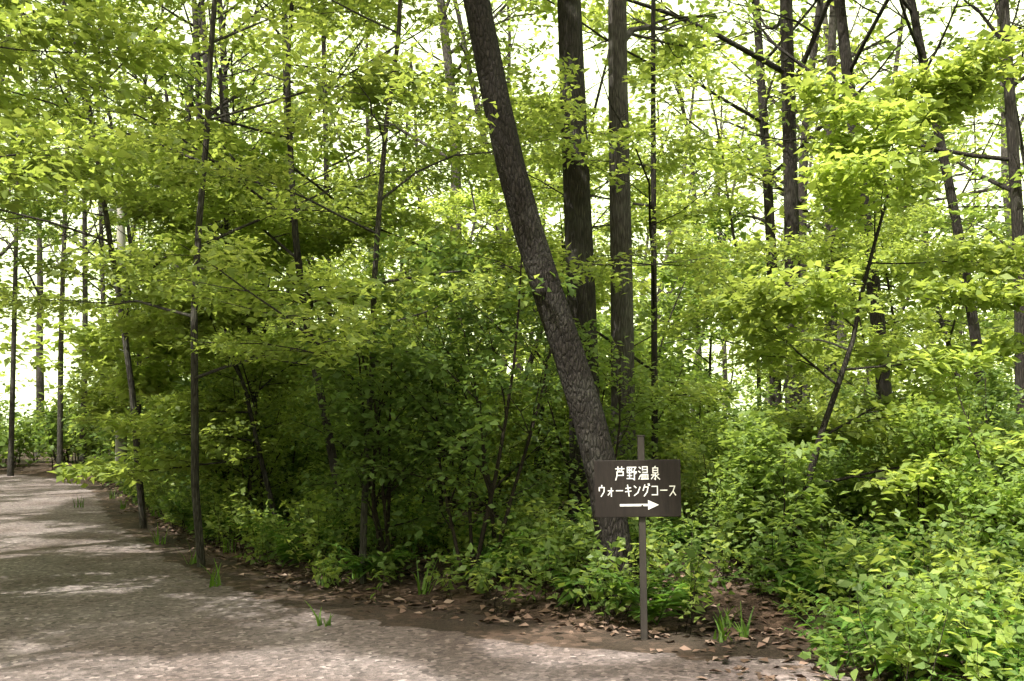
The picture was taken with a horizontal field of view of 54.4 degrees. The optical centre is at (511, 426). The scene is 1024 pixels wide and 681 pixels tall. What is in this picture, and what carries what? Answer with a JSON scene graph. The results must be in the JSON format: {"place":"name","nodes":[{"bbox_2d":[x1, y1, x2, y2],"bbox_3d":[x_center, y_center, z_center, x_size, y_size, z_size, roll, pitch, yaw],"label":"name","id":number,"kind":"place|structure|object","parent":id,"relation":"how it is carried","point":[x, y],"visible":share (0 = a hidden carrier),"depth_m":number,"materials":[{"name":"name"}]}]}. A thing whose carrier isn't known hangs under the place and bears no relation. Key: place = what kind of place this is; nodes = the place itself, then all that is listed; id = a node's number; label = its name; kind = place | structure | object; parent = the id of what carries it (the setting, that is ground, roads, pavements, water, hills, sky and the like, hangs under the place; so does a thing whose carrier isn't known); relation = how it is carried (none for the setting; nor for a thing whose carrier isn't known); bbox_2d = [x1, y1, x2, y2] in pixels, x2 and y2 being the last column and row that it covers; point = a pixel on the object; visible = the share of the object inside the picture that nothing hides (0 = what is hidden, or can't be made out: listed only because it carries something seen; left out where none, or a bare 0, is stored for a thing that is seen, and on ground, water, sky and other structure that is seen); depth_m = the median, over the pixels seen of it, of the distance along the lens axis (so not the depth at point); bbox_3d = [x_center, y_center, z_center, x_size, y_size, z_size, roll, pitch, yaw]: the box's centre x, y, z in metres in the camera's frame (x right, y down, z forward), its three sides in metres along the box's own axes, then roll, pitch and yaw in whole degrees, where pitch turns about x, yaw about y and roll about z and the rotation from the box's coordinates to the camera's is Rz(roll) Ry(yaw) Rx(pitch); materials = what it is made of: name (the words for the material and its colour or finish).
{"place":"outdoors","nodes":[
{"label":"outdoors","id":0,"kind":"place"},
{"bbox_2d":[95,34,348,479],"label":"leaves","id":1,"kind":"object","parent":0,"point":[251,120],"depth_m":19.22,"materials":[{"name":"green plant"}]},
{"bbox_2d":[0,473,996,680],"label":"gravel road","id":2,"kind":"structure","parent":0,"point":[95,588],"depth_m":7.26,"materials":[{"name":"grey gravel"}]},
{"bbox_2d":[0,0,1023,644],"bbox_3d":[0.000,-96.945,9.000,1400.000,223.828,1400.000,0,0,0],"label":"forest background","id":3,"kind":"structure","parent":0,"point":[408,582],"depth_m":156.93},
{"bbox_2d":[1,14,105,106],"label":"roadside trees","id":4,"kind":"object","parent":3,"relation":"on","point":[40,58],"depth_m":22.71,"materials":[{"name":"green plant"}]},
{"bbox_2d":[0,0,151,475],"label":"tree","id":5,"kind":"object","parent":3,"relation":"on","point":[10,466],"depth_m":29.95,"materials":[{"name":"green plant"}]},
{"bbox_2d":[16,4,161,463],"bbox_3d":[-13.625,-8.193,31.840,6.339,19.191,6.806,0,0,0],"label":"tree","id":6,"kind":"object","parent":3,"relation":"on","point":[81,458],"depth_m":31.93,"materials":[{"name":"green plant"}]},
{"bbox_2d":[0,5,177,454],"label":"tree","id":7,"kind":"object","parent":3,"relation":"on","point":[101,225],"depth_m":33.96,"materials":[{"name":"green plant"}]},
{"bbox_2d":[0,4,218,475],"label":"tree","id":8,"kind":"object","parent":3,"relation":"on","point":[59,460],"depth_m":29.95,"materials":[{"name":"green plant"}]},
{"bbox_2d":[89,161,151,483],"bbox_3d":[-10.053,-2.526,25.613,1.700,8.600,0.323,0,0,-13],"label":"tree","id":9,"kind":"object","parent":3,"relation":"on","point":[121,238],"visible":0.07,"depth_m":25.50,"materials":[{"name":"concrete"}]},
{"bbox_2d":[4,23,107,164],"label":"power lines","id":10,"kind":"object","parent":9,"relation":"attached to","point":[49,109],"visible":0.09,"depth_m":17.51,"materials":[{"name":"black metal"}]},
{"bbox_2d":[2,0,320,385],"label":"roadside trees","id":11,"kind":"object","parent":3,"relation":"on","point":[197,55],"depth_m":25.95,"materials":[{"name":"green plant"}]},
{"bbox_2d":[55,129,388,497],"bbox_3d":[-4.178,-1.352,13.720,4.875,5.566,3.703,0,0,44],"label":"tree","id":12,"kind":"object","parent":3,"relation":"on","point":[101,199],"depth_m":13.02,"materials":[{"name":"green plant"}]},
{"bbox_2d":[105,0,461,327],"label":"tree","id":13,"kind":"object","parent":3,"relation":"on","point":[323,49],"depth_m":23.95,"materials":[{"name":"green plant"}]},
{"bbox_2d":[221,0,431,478],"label":"tree","id":14,"kind":"object","parent":3,"relation":"on","point":[324,91],"depth_m":21.96,"materials":[{"name":"green plant"}]},
{"bbox_2d":[0,0,892,583],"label":"trees","id":15,"kind":"object","parent":3,"relation":"on","point":[308,22],"depth_m":9.39,"materials":[{"name":"green plant"}]},
{"bbox_2d":[56,459,883,642],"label":"grass tufts","id":16,"kind":"object","parent":3,"relation":"on","point":[722,625],"visible":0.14,"depth_m":8.69,"materials":[{"name":"green plant"}]},
{"bbox_2d":[0,0,1023,579],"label":"trees","id":17,"kind":"object","parent":3,"relation":"on","point":[838,166],"depth_m":9.32,"materials":[{"name":"green plant"}]},
{"bbox_2d":[0,219,1023,585],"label":"shrubs","id":18,"kind":"object","parent":3,"relation":"on","point":[722,461],"depth_m":9.29,"materials":[{"name":"green plant"}]},
{"bbox_2d":[0,0,1023,471],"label":"trees","id":19,"kind":"object","parent":3,"relation":"on","point":[830,44],"depth_m":31.41,"materials":[{"name":"green plant"}]},
{"bbox_2d":[0,0,1023,531],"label":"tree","id":20,"kind":"object","parent":3,"relation":"on","point":[330,292],"depth_m":11.92,"materials":[{"name":"green plant"}]},
{"bbox_2d":[0,0,1023,450],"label":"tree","id":21,"kind":"object","parent":3,"relation":"on","point":[966,212],"depth_m":21.08,"materials":[{"name":"green plant"}]},
{"bbox_2d":[388,0,639,606],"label":"leaning tree","id":22,"kind":"object","parent":3,"relation":"on","point":[578,387],"depth_m":7.90,"materials":[{"name":"brown plant"}]},
{"bbox_2d":[245,0,785,535],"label":"tree","id":23,"kind":"object","parent":3,"relation":"on","point":[669,75],"depth_m":11.07,"materials":[{"name":"green plant"}]},
{"bbox_2d":[41,0,1021,409],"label":"trees","id":24,"kind":"object","parent":3,"relation":"on","point":[475,96],"depth_m":31.66,"materials":[{"name":"green plant"}]},
{"bbox_2d":[85,479,1019,680],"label":"fallen leaves","id":25,"kind":"object","parent":3,"relation":"on","point":[651,630],"visible":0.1,"depth_m":7.90,"materials":[{"name":"brown plant"}]},
{"bbox_2d":[89,447,1023,680],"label":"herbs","id":26,"kind":"object","parent":3,"relation":"on","point":[945,591],"depth_m":7.79,"materials":[{"name":"green plant"}]},
{"bbox_2d":[98,456,1023,680],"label":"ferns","id":27,"kind":"object","parent":3,"relation":"on","point":[655,610],"depth_m":7.64,"materials":[{"name":"green plant"}]},
{"bbox_2d":[557,0,599,548],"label":"trunk","id":28,"kind":"object","parent":3,"relation":"on","point":[578,218],"visible":0.45,"depth_m":10.38,"materials":[{"name":"plant"}]},
{"bbox_2d":[594,435,680,639],"bbox_3d":[0.889,0.932,6.992,0.600,1.738,0.076,-1,0,4],"label":"signpost","id":29,"kind":"object","parent":3,"relation":"on","point":[641,488],"visible":0.99,"depth_m":6.96,"materials":[{"name":"brown wood"}]},
{"bbox_2d":[583,0,764,520],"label":"tree","id":30,"kind":"object","parent":3,"relation":"on","point":[622,316],"depth_m":11.41,"materials":[{"name":"plant"}]},
{"bbox_2d":[541,0,834,502],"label":"tree","id":31,"kind":"object","parent":3,"relation":"on","point":[791,198],"depth_m":17.89,"materials":[{"name":"green plant"}]},
{"bbox_2d":[627,0,981,419],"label":"tree","id":32,"kind":"object","parent":3,"relation":"on","point":[768,193],"depth_m":20.38,"materials":[{"name":"green plant"}]},
{"bbox_2d":[698,0,985,429],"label":"tree","id":33,"kind":"object","parent":3,"relation":"on","point":[848,64],"depth_m":15.92,"materials":[{"name":"green plant"}]},
{"bbox_2d":[693,0,1023,514],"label":"tree","id":34,"kind":"object","parent":3,"relation":"on","point":[1017,210],"depth_m":13.99,"materials":[{"name":"green plant"}]},
{"bbox_2d":[694,0,1023,422],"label":"tree","id":35,"kind":"object","parent":3,"relation":"on","point":[949,186],"depth_m":14.95,"materials":[{"name":"green plant"}]}
]}

